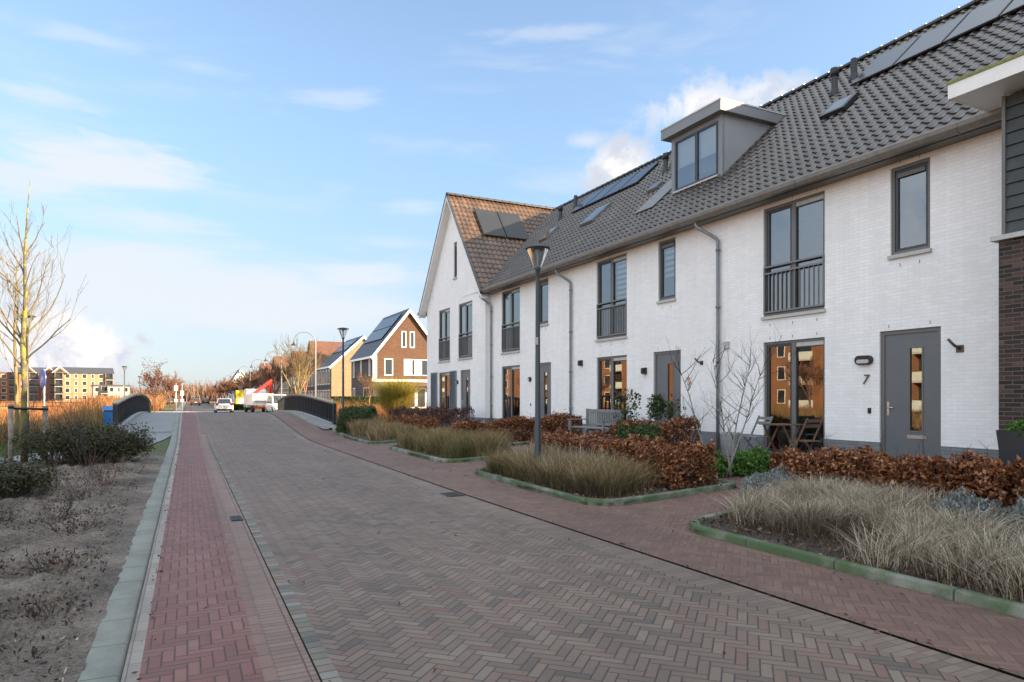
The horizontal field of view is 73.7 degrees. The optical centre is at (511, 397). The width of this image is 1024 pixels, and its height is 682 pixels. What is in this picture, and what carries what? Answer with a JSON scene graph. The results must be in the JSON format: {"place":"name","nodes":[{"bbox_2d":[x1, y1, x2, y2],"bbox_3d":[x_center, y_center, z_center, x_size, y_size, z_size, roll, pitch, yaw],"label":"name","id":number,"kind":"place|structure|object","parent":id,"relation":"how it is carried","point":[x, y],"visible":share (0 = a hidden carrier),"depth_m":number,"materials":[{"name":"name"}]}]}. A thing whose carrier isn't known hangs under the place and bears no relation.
{"place":"outdoors","nodes":[
{"label":"outdoors","id":0,"kind":"place"},
{"bbox_2d":[0,452,165,681],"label":"garden soil","id":1,"kind":"structure","parent":0,"point":[115,560],"depth_m":6.08,"materials":[{"name":"grey soil"}]},
{"bbox_2d":[8,404,13,462],"bbox_3d":[-10.600,0.910,14.438,0.108,1.580,0.108,0,0,-26],"label":"tree stake","id":2,"kind":"object","parent":1,"relation":"on","point":[10,426],"visible":0.76,"depth_m":14.40,"materials":[{"name":"brown wood"}]},
{"bbox_2d":[0,453,73,498],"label":"barberry shrub","id":3,"kind":"object","parent":1,"relation":"on","point":[19,479],"visible":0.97,"depth_m":10.02,"materials":[{"name":"green plant"}]},
{"bbox_2d":[0,182,87,462],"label":"street tree","id":4,"kind":"object","parent":1,"relation":"on","point":[22,336],"visible":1,"depth_m":14.99,"materials":[{"name":"brown plant"}]},
{"bbox_2d":[4,356,92,458],"bbox_3d":[-9.953,0.264,14.856,1.777,2.477,1.457,0,0,19],"label":"twiggy shrub","id":5,"kind":"object","parent":1,"relation":"on","point":[47,406],"visible":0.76,"depth_m":14.88,"materials":[{"name":"brown plant"}]},
{"bbox_2d":[0,581,101,625],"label":"twiggy shrub","id":6,"kind":"object","parent":1,"relation":"on","point":[32,610],"visible":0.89,"depth_m":4.47,"materials":[{"name":"brown plant"}]},
{"bbox_2d":[0,419,107,465],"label":"barberry shrub","id":7,"kind":"object","parent":1,"relation":"on","point":[36,443],"visible":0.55,"depth_m":14.48,"materials":[{"name":"green plant"}]},
{"bbox_2d":[7,542,101,574],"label":"twiggy shrub","id":8,"kind":"object","parent":1,"relation":"on","point":[52,562],"visible":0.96,"depth_m":5.77,"materials":[{"name":"brown plant"}]},
{"bbox_2d":[23,480,90,519],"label":"twiggy shrub","id":9,"kind":"object","parent":1,"relation":"on","point":[70,500],"visible":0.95,"depth_m":8.36,"materials":[{"name":"brown plant"}]},
{"bbox_2d":[28,512,103,537],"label":"twiggy shrub","id":10,"kind":"object","parent":1,"relation":"on","point":[67,527],"visible":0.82,"depth_m":7.06,"materials":[{"name":"brown plant"}]},
{"bbox_2d":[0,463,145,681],"bbox_3d":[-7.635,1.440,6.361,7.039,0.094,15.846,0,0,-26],"label":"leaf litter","id":11,"kind":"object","parent":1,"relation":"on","point":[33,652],"visible":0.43,"depth_m":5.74,"materials":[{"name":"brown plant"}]},
{"bbox_2d":[47,443,124,500],"bbox_3d":[-6.115,1.070,9.717,0.744,0.866,1.043,0,0,16],"label":"twiggy shrub","id":12,"kind":"object","parent":1,"relation":"on","point":[101,479],"visible":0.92,"depth_m":9.75,"materials":[{"name":"brown plant"}]},
{"bbox_2d":[46,376,149,467],"bbox_3d":[-8.517,0.505,14.037,2.340,1.998,1.604,0,0,20],"label":"twiggy shrub","id":13,"kind":"object","parent":1,"relation":"on","point":[78,424],"visible":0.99,"depth_m":13.89,"materials":[{"name":"brown plant"}]},
{"bbox_2d":[70,451,131,484],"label":"twiggy shrub","id":14,"kind":"object","parent":1,"relation":"on","point":[107,473],"visible":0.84,"depth_m":11.37,"materials":[{"name":"brown plant"}]},
{"bbox_2d":[45,419,161,465],"bbox_3d":[-8.952,0.971,15.028,2.223,1.069,2.259,0,0,-26],"label":"barberry shrub","id":15,"kind":"object","parent":1,"relation":"on","point":[131,444],"visible":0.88,"depth_m":14.72,"materials":[{"name":"green plant"}]},
{"bbox_2d":[0,432,171,460],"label":"path","id":16,"kind":"structure","parent":0,"point":[160,436],"depth_m":23.92,"materials":[{"name":"concrete"}]},
{"bbox_2d":[120,413,175,432],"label":"bridge path","id":17,"kind":"structure","parent":0,"point":[161,422],"depth_m":28.59,"materials":[{"name":"concrete"}]},
{"bbox_2d":[305,341,344,396],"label":"gabled house","id":18,"kind":"structure","parent":0,"point":[310,390],"depth_m":101.49,"materials":[{"name":"brown brick"}]},
{"bbox_2d":[314,335,366,400],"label":"gabled house","id":19,"kind":"structure","parent":0,"point":[329,378],"depth_m":89.55,"materials":[{"name":"paint"}]},
{"bbox_2d":[348,308,426,408],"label":"gabled house","id":20,"kind":"structure","parent":0,"point":[394,345],"depth_m":71.82,"materials":[{"name":"brown brick"}]},
{"bbox_2d":[0,0,971,391],"label":"sky","id":21,"kind":"structure","parent":0,"point":[229,178],"materials":[{"name":"blue"}]},
{"bbox_2d":[0,401,1023,681],"bbox_3d":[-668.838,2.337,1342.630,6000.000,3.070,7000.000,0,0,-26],"label":"ground","id":22,"kind":"structure","parent":0,"point":[164,443],"depth_m":6.47,"materials":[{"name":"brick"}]},
{"bbox_2d":[0,372,18,401],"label":"apartment building","id":23,"kind":"structure","parent":22,"relation":"on","point":[7,394],"depth_m":288.74,"materials":[{"name":"orange brick"}]},
{"bbox_2d":[0,242,65,440],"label":"street tree","id":24,"kind":"object","parent":22,"relation":"on","point":[16,417],"visible":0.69,"depth_m":22.76,"materials":[{"name":"brown plant"}]},
{"bbox_2d":[18,367,53,401],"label":"apartment building","id":25,"kind":"structure","parent":22,"relation":"on","point":[35,373],"depth_m":287.46,"materials":[{"name":"orange brick"}]},
{"bbox_2d":[0,396,111,435],"bbox_3d":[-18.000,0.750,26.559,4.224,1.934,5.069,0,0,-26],"label":"reeds","id":26,"kind":"object","parent":22,"relation":"on","point":[97,416],"visible":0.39,"depth_m":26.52,"materials":[{"name":"brown plant"}]},
{"bbox_2d":[52,366,113,401],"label":"apartment building","id":27,"kind":"structure","parent":22,"relation":"on","point":[82,380],"depth_m":287.02,"materials":[{"name":"yellow paint"}]},
{"bbox_2d":[49,387,169,410],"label":"orange thicket","id":28,"kind":"object","parent":22,"relation":"on","point":[161,402],"visible":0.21,"depth_m":83.92,"materials":[{"name":"orange plant"}]},
{"bbox_2d":[91,385,130,398],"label":"apartment building","id":29,"kind":"structure","parent":22,"relation":"on","point":[96,389],"depth_m":259.34,"materials":[{"name":"white paint"}]},
{"bbox_2d":[77,412,180,681],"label":"kerb","id":30,"kind":"structure","parent":22,"relation":"on","point":[106,658],"depth_m":4.99,"materials":[{"name":"concrete"}]},
{"bbox_2d":[121,413,181,681],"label":"pale gutter","id":31,"kind":"object","parent":22,"relation":"on","point":[133,661],"visible":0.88,"depth_m":5.08,"materials":[{"name":"grey concrete"}]},
{"bbox_2d":[139,356,170,411],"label":"brown leafed tree","id":32,"kind":"object","parent":22,"relation":"on","point":[155,386],"visible":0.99,"depth_m":74.37,"materials":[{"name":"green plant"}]},
{"bbox_2d":[162,378,226,401],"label":"wood","id":33,"kind":"object","parent":22,"relation":"on","point":[194,391],"visible":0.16,"depth_m":305.20,"materials":[{"name":"brown plant"}]},
{"bbox_2d":[138,402,264,681],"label":"bicycle lane","id":34,"kind":"structure","parent":22,"relation":"on","point":[196,641],"depth_m":5.10,"materials":[{"name":"red brick"}]},
{"bbox_2d":[196,413,278,681],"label":"red edge row","id":35,"kind":"object","parent":22,"relation":"on","point":[267,664],"visible":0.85,"depth_m":5.10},
{"bbox_2d":[244,380,271,411],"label":"crane truck","id":36,"kind":"object","parent":22,"relation":"on","point":[255,398],"visible":0.74,"depth_m":71.85,"materials":[{"name":"white paint"}]},
{"bbox_2d":[201,434,319,681],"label":"brick gutter","id":37,"kind":"object","parent":22,"relation":"on","point":[291,660],"visible":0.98,"depth_m":5.05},
{"bbox_2d":[253,359,293,393],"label":"bare tree","id":38,"kind":"object","parent":22,"relation":"on","point":[275,372],"visible":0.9,"depth_m":79.72,"materials":[{"name":"brown plant"}]},
{"bbox_2d":[207,433,342,681],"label":"edge row","id":39,"kind":"object","parent":22,"relation":"on","point":[324,665],"visible":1,"depth_m":5.05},
{"bbox_2d":[265,394,284,411],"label":"parked van","id":40,"kind":"object","parent":22,"relation":"on","point":[271,403],"visible":0.44,"depth_m":68.13,"materials":[{"name":"white paint"}]},
{"bbox_2d":[277,343,322,393],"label":"bare tree","id":41,"kind":"object","parent":22,"relation":"on","point":[313,365],"visible":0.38,"depth_m":65.82,"materials":[{"name":"brown plant"}]},
{"bbox_2d":[266,332,335,393],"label":"bare tree","id":42,"kind":"object","parent":22,"relation":"on","point":[297,389],"visible":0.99,"depth_m":58.74,"materials":[{"name":"brown plant"}]},
{"bbox_2d":[330,396,383,409],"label":"clipped hedge","id":43,"kind":"object","parent":22,"relation":"on","point":[363,399],"visible":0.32,"depth_m":59.51,"materials":[{"name":"green plant"}]},
{"bbox_2d":[355,375,426,418],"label":"willow shrub","id":44,"kind":"object","parent":22,"relation":"on","point":[397,392],"visible":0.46,"depth_m":41.13,"materials":[{"name":"green plant"}]},
{"bbox_2d":[340,396,467,423],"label":"reeds","id":45,"kind":"object","parent":22,"relation":"on","point":[391,415],"visible":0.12,"depth_m":32.84,"materials":[{"name":"brown plant"}]},
{"bbox_2d":[417,192,555,424],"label":"gable house","id":46,"kind":"structure","parent":22,"relation":"on","point":[479,242],"depth_m":30.23,"materials":[{"name":"white brick"}]},
{"bbox_2d":[438,308,449,362],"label":"window","id":47,"kind":"structure","parent":46,"relation":"in","point":[443,342],"depth_m":31.81,"materials":[{"name":"grey glass"}]},
{"bbox_2d":[457,301,472,359],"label":"window","id":48,"kind":"structure","parent":46,"relation":"in","point":[463,335],"depth_m":29.73,"materials":[{"name":"grey glass"}]},
{"bbox_2d":[461,370,469,420],"bbox_3d":[-1.958,-0.005,29.296,0.120,2.410,1.090,0,0,-26],"label":"door","id":49,"kind":"structure","parent":46,"relation":"in","point":[465,374],"depth_m":29.39,"materials":[{"name":"grey paint"}]},
{"bbox_2d":[479,150,670,432],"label":"terraced house","id":50,"kind":"structure","parent":22,"relation":"on","point":[567,230],"depth_m":24.79,"materials":[{"name":"white brick"}]},
{"bbox_2d":[500,287,519,354],"bbox_3d":[0.009,-2.893,25.840,0.240,2.415,1.610,0,0,-26],"label":"window","id":51,"kind":"structure","parent":50,"relation":"in","point":[513,350],"depth_m":25.95,"materials":[{"name":"grey glass"}]},
{"bbox_2d":[503,365,519,430],"bbox_3d":[0.009,0.022,25.840,0.240,2.485,1.610,0,0,-26],"label":"window","id":52,"kind":"structure","parent":50,"relation":"in","point":[516,367],"depth_m":26.32,"materials":[{"name":"grey paint"}]},
{"bbox_2d":[540,362,550,424],"bbox_3d":[1.137,-0.010,23.581,0.075,2.420,1.100,0,0,-26],"label":"door","id":53,"kind":"structure","parent":50,"relation":"in","point":[544,367],"depth_m":23.59,"materials":[{"name":"grey paint"}]},
{"bbox_2d":[200,402,1023,676],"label":"red strip","id":54,"kind":"object","parent":22,"relation":"on","point":[994,639],"visible":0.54,"depth_m":5.79,"materials":[{"name":"red brick"}]},
{"bbox_2d":[261,412,1023,681],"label":"gutter","id":55,"kind":"object","parent":22,"relation":"on","point":[960,668],"visible":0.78,"depth_m":5.09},
{"bbox_2d":[555,61,850,449],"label":"terraced house","id":56,"kind":"structure","parent":22,"relation":"on","point":[643,261],"depth_m":18.34,"materials":[{"name":"white brick"}]},
{"bbox_2d":[595,253,626,341],"bbox_3d":[2.945,-2.888,19.924,0.220,2.405,1.580,0,0,-26],"label":"window","id":57,"kind":"structure","parent":56,"relation":"in","point":[619,259],"depth_m":19.87,"materials":[{"name":"grey paint"}]},
{"bbox_2d":[598,355,626,436],"bbox_3d":[2.952,-0.010,19.927,0.066,2.420,1.520,0,0,-26],"label":"window","id":58,"kind":"structure","parent":56,"relation":"in","point":[613,359],"depth_m":19.94,"materials":[{"name":"grey paint"}]},
{"bbox_2d":[656,237,675,303],"bbox_3d":[4.058,-3.287,17.690,0.220,1.625,0.750,0,0,-26],"label":"window","id":59,"kind":"structure","parent":56,"relation":"in","point":[670,243],"depth_m":17.84,"materials":[{"name":"grey paint"}]},
{"bbox_2d":[655,350,680,445],"bbox_3d":[4.058,0.015,17.690,0.160,2.470,1.090,0,0,-26],"label":"door","id":60,"kind":"structure","parent":56,"relation":"in","point":[662,359],"depth_m":17.72,"materials":[{"name":"grey paint"}]},
{"bbox_2d":[694,0,1023,460],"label":"terraced house","id":61,"kind":"structure","parent":22,"relation":"on","point":[856,210],"depth_m":12.86,"materials":[{"name":"white brick"}]},
{"bbox_2d":[761,191,825,319],"bbox_3d":[5.841,-2.883,14.110,0.220,2.395,1.610,0,0,-26],"label":"window","id":62,"kind":"structure","parent":61,"relation":"in","point":[784,223],"depth_m":14.24,"materials":[{"name":"grey paint"}]},
{"bbox_2d":[765,337,824,455],"bbox_3d":[5.810,0.032,14.094,0.150,2.465,1.610,0,0,-26],"label":"window","id":63,"kind":"structure","parent":61,"relation":"in","point":[794,344],"depth_m":14.12,"materials":[{"name":"grey paint"}]},
{"bbox_2d":[887,157,931,259],"bbox_3d":[6.956,-3.272,11.872,0.220,1.615,0.770,0,0,-26],"label":"window","id":64,"kind":"structure","parent":61,"relation":"in","point":[915,176],"depth_m":11.95,"materials":[{"name":"grey glass"}]},
{"bbox_2d":[881,326,940,459],"bbox_3d":[6.941,0.000,11.881,0.120,2.400,1.100,0,0,-26],"label":"door","id":65,"kind":"structure","parent":61,"relation":"in","point":[897,345],"depth_m":11.92,"materials":[{"name":"grey paint"}]},
{"bbox_2d":[946,51,1023,458],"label":"neighbouring house","id":66,"kind":"structure","parent":22,"relation":"on","point":[996,85],"depth_m":9.52,"materials":[{"name":"brick"}]},
{"bbox_2d":[192,404,970,681],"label":"road","id":67,"kind":"structure","parent":0,"point":[504,599],"depth_m":5.08,"materials":[{"name":"grey brick"}]},
{"bbox_2d":[214,398,233,412],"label":"parked car","id":68,"kind":"object","parent":67,"relation":"on","point":[223,404],"visible":1,"depth_m":68.48,"materials":[{"name":"white paint"}]},
{"bbox_2d":[132,433,1004,681],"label":"leaf litter","id":69,"kind":"object","parent":67,"relation":"on","point":[724,652],"visible":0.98,"depth_m":5.68,"materials":[{"name":"brown plant"}]},
{"bbox_2d":[301,420,916,533],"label":"pavement","id":70,"kind":"structure","parent":0,"point":[679,513],"depth_m":9.43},
{"bbox_2d":[332,424,448,443],"bbox_3d":[-3.714,1.355,25.689,5.000,0.441,6.700,0,0,-26],"label":"planting bed","id":71,"kind":"object","parent":70,"relation":"on","point":[364,439],"visible":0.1,"depth_m":23.48,"materials":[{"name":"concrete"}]},
{"bbox_2d":[335,404,376,432],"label":"box shrub","id":72,"kind":"object","parent":71,"relation":"on","point":[354,413],"visible":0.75,"depth_m":26.44,"materials":[{"name":"green plant"}]},
{"bbox_2d":[333,412,424,440],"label":"olive grass","id":73,"kind":"structure","parent":71,"relation":"on","point":[377,428],"depth_m":23.55,"materials":[{"name":"green plant"}]},
{"bbox_2d":[399,413,440,431],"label":"beech hedge","id":74,"kind":"object","parent":71,"relation":"on","point":[427,421],"visible":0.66,"depth_m":23.63,"materials":[{"name":"brown plant"}]},
{"bbox_2d":[388,404,474,427],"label":"purple shrub","id":75,"kind":"object","parent":71,"relation":"on","point":[454,414],"visible":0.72,"depth_m":27.52,"materials":[{"name":"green plant"}]},
{"bbox_2d":[389,435,531,462],"bbox_3d":[-0.226,1.364,18.880,5.400,0.437,5.300,0,0,-26],"label":"planting bed","id":76,"kind":"object","parent":70,"relation":"on","point":[436,458],"visible":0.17,"depth_m":16.65,"materials":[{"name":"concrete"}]},
{"bbox_2d":[391,424,522,458],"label":"olive grass","id":77,"kind":"structure","parent":76,"relation":"on","point":[443,432],"depth_m":17.07,"materials":[{"name":"green plant"}]},
{"bbox_2d":[451,409,582,441],"bbox_3d":[0.199,0.853,19.552,4.010,1.066,1.029,0,0,-26],"label":"beech hedge","id":78,"kind":"object","parent":76,"relation":"on","point":[519,422],"visible":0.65,"depth_m":19.31,"materials":[{"name":"brown plant"}]},
{"bbox_2d":[567,409,622,433],"bbox_3d":[2.241,0.765,18.545,0.670,0.930,1.730,0,0,-26],"label":"garden bench","id":79,"kind":"object","parent":70,"relation":"on","point":[610,420],"visible":0.73,"depth_m":18.75,"materials":[{"name":"grey wood"}]},
{"bbox_2d":[474,467,736,505],"bbox_3d":[1.230,1.436,12.086,2.600,0.328,5.100,0,0,-26],"label":"planting bed","id":80,"kind":"object","parent":70,"relation":"on","point":[644,498],"visible":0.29,"depth_m":10.07,"materials":[{"name":"concrete"}]},
{"bbox_2d":[525,245,550,466],"bbox_3d":[0.456,-0.460,12.092,0.456,4.480,0.456,0,0,-26],"label":"street lamp","id":81,"kind":"object","parent":80,"relation":"on","point":[537,249],"visible":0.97,"depth_m":12.05,"materials":[{"name":"grey metal"}]},
{"bbox_2d":[473,436,695,498],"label":"olive grass","id":82,"kind":"structure","parent":80,"relation":"on","point":[618,467],"depth_m":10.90,"materials":[{"name":"green plant"}]},
{"bbox_2d":[529,425,718,489],"bbox_3d":[1.764,0.953,12.384,1.025,0.978,4.861,0,0,-26],"label":"beech hedge","id":83,"kind":"object","parent":80,"relation":"on","point":[660,450],"visible":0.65,"depth_m":10.88,"materials":[{"name":"brown plant"}]},
{"bbox_2d":[613,384,641,419],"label":"standard shrub","id":84,"kind":"object","parent":70,"relation":"on","point":[627,408],"visible":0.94,"depth_m":17.71,"materials":[{"name":"green plant"}]},
{"bbox_2d":[613,418,660,461],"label":"evergreen shrub","id":85,"kind":"object","parent":70,"relation":"on","point":[651,431],"visible":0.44,"depth_m":13.71,"materials":[{"name":"green plant"}]},
{"bbox_2d":[608,413,700,447],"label":"beech hedge","id":86,"kind":"object","parent":70,"relation":"on","point":[670,427],"visible":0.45,"depth_m":14.98,"materials":[{"name":"brown plant"}]},
{"bbox_2d":[646,393,668,420],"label":"standard shrub","id":87,"kind":"object","parent":70,"relation":"on","point":[659,403],"visible":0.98,"depth_m":16.43,"materials":[{"name":"green plant"}]},
{"bbox_2d":[697,449,735,476],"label":"bush","id":88,"kind":"object","parent":70,"relation":"on","point":[722,467],"visible":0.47,"depth_m":11.49,"materials":[{"name":"green plant"}]},
{"bbox_2d":[720,432,740,455],"bbox_3d":[4.650,0.980,14.550,0.430,0.500,0.430,0,0,-26],"label":"plant pot","id":89,"kind":"object","parent":70,"relation":"on","point":[729,439],"visible":0.77,"depth_m":14.39,"materials":[{"name":"concrete"}]},
{"bbox_2d":[668,324,796,477],"bbox_3d":[3.552,0.068,11.367,1.971,2.529,1.300,0,0,10],"label":"bare tree","id":90,"kind":"object","parent":70,"relation":"on","point":[730,464],"visible":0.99,"depth_m":11.38,"materials":[{"name":"brown plant"}]},
{"bbox_2d":[731,448,766,475],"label":"bush","id":91,"kind":"object","parent":70,"relation":"on","point":[750,460],"visible":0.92,"depth_m":11.43,"materials":[{"name":"green plant"}]},
{"bbox_2d":[742,415,772,455],"bbox_3d":[5.037,0.802,14.015,0.488,0.880,0.432,0,0,-18],"label":"folding chair","id":92,"kind":"object","parent":70,"relation":"on","point":[753,429],"visible":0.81,"depth_m":14.08,"materials":[{"name":"grey wood"}]},
{"bbox_2d":[759,423,803,450],"bbox_3d":[5.307,0.874,13.458,0.562,0.728,0.600,0,0,-26],"label":"bistro table","id":93,"kind":"object","parent":70,"relation":"on","point":[783,425],"visible":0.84,"depth_m":13.51,"materials":[{"name":"brown wood"}]},
{"bbox_2d":[789,418,823,452],"bbox_3d":[5.411,0.802,12.574,0.432,0.880,0.488,0,0,-26],"label":"folding chair","id":94,"kind":"object","parent":70,"relation":"on","point":[817,426],"visible":0.8,"depth_m":12.47,"materials":[{"name":"brown wood"}]},
{"bbox_2d":[688,473,1023,618],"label":"planting bed","id":95,"kind":"object","parent":70,"relation":"on","point":[977,597],"visible":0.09,"depth_m":5.98,"materials":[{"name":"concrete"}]},
{"bbox_2d":[476,468,1023,602],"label":"curb","id":96,"kind":"object","parent":95,"relation":"on","point":[944,581],"visible":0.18,"depth_m":6.97,"materials":[{"name":"grey concrete"}]},
{"bbox_2d":[739,469,797,494],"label":"lavender plant","id":97,"kind":"object","parent":95,"relation":"on","point":[750,481],"visible":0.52,"depth_m":9.45,"materials":[{"name":"grey plant"}]},
{"bbox_2d":[698,472,961,532],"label":"pale grass","id":98,"kind":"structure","parent":95,"relation":"on","point":[832,496],"depth_m":7.71,"materials":[{"name":"beige plant"}]},
{"bbox_2d":[688,482,1023,601],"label":"dead stems","id":99,"kind":"object","parent":95,"relation":"on","point":[839,527],"visible":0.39,"depth_m":6.69,"materials":[{"name":"beige plant"}]},
{"bbox_2d":[769,430,1021,508],"bbox_3d":[5.010,0.873,9.264,1.025,0.956,3.181,0,0,-32],"label":"beech hedge","id":100,"kind":"object","parent":95,"relation":"on","point":[982,477],"visible":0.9,"depth_m":8.72,"materials":[{"name":"brown plant"}]},
{"bbox_2d":[811,488,1023,600],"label":"pale grass","id":101,"kind":"structure","parent":95,"relation":"on","point":[905,543],"depth_m":5.83,"materials":[{"name":"beige plant"}]},
{"bbox_2d":[924,485,1006,527],"bbox_3d":[4.792,1.143,7.232,0.770,0.451,0.804,0,0,27],"label":"lavender plant","id":102,"kind":"object","parent":95,"relation":"on","point":[965,499],"visible":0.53,"depth_m":7.15,"materials":[{"name":"grey plant"}]},
{"bbox_2d":[1001,495,1023,529],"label":"lavender plant","id":103,"kind":"object","parent":95,"relation":"on","point":[1020,507],"visible":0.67,"depth_m":6.88,"materials":[{"name":"grey plant"}]},
{"bbox_2d":[1012,455,1023,506],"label":"beech hedge","id":104,"kind":"object","parent":95,"relation":"on","point":[1020,480],"visible":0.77,"depth_m":7.70,"materials":[{"name":"brown plant"}]},
{"bbox_2d":[996,419,1023,487],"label":"tall planter","id":105,"kind":"object","parent":70,"relation":"on","point":[1010,439],"visible":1,"depth_m":8.84,"materials":[{"name":"grey plastic"}]},
{"bbox_3d":[-15.264,1.820,35.688,8.700,1.960,12.500,0,0,-26],"label":"bridge","id":106,"kind":"object","parent":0,"visible":0},
{"bbox_2d":[109,393,150,428],"bbox_3d":[-18.628,0.631,33.954,0.520,1.717,17.540,0,0,-24],"label":"bridge railing","id":107,"kind":"object","parent":106,"relation":"on","point":[130,407],"visible":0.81,"depth_m":29.90,"materials":[{"name":"grey metal"}]},
{"bbox_2d":[277,394,336,423],"bbox_3d":[-11.711,0.631,37.402,0.690,1.717,17.520,0,0,-26],"label":"bridge railing","id":108,"kind":"object","parent":106,"relation":"on","point":[322,409],"visible":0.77,"depth_m":33.36,"materials":[{"name":"grey metal"}]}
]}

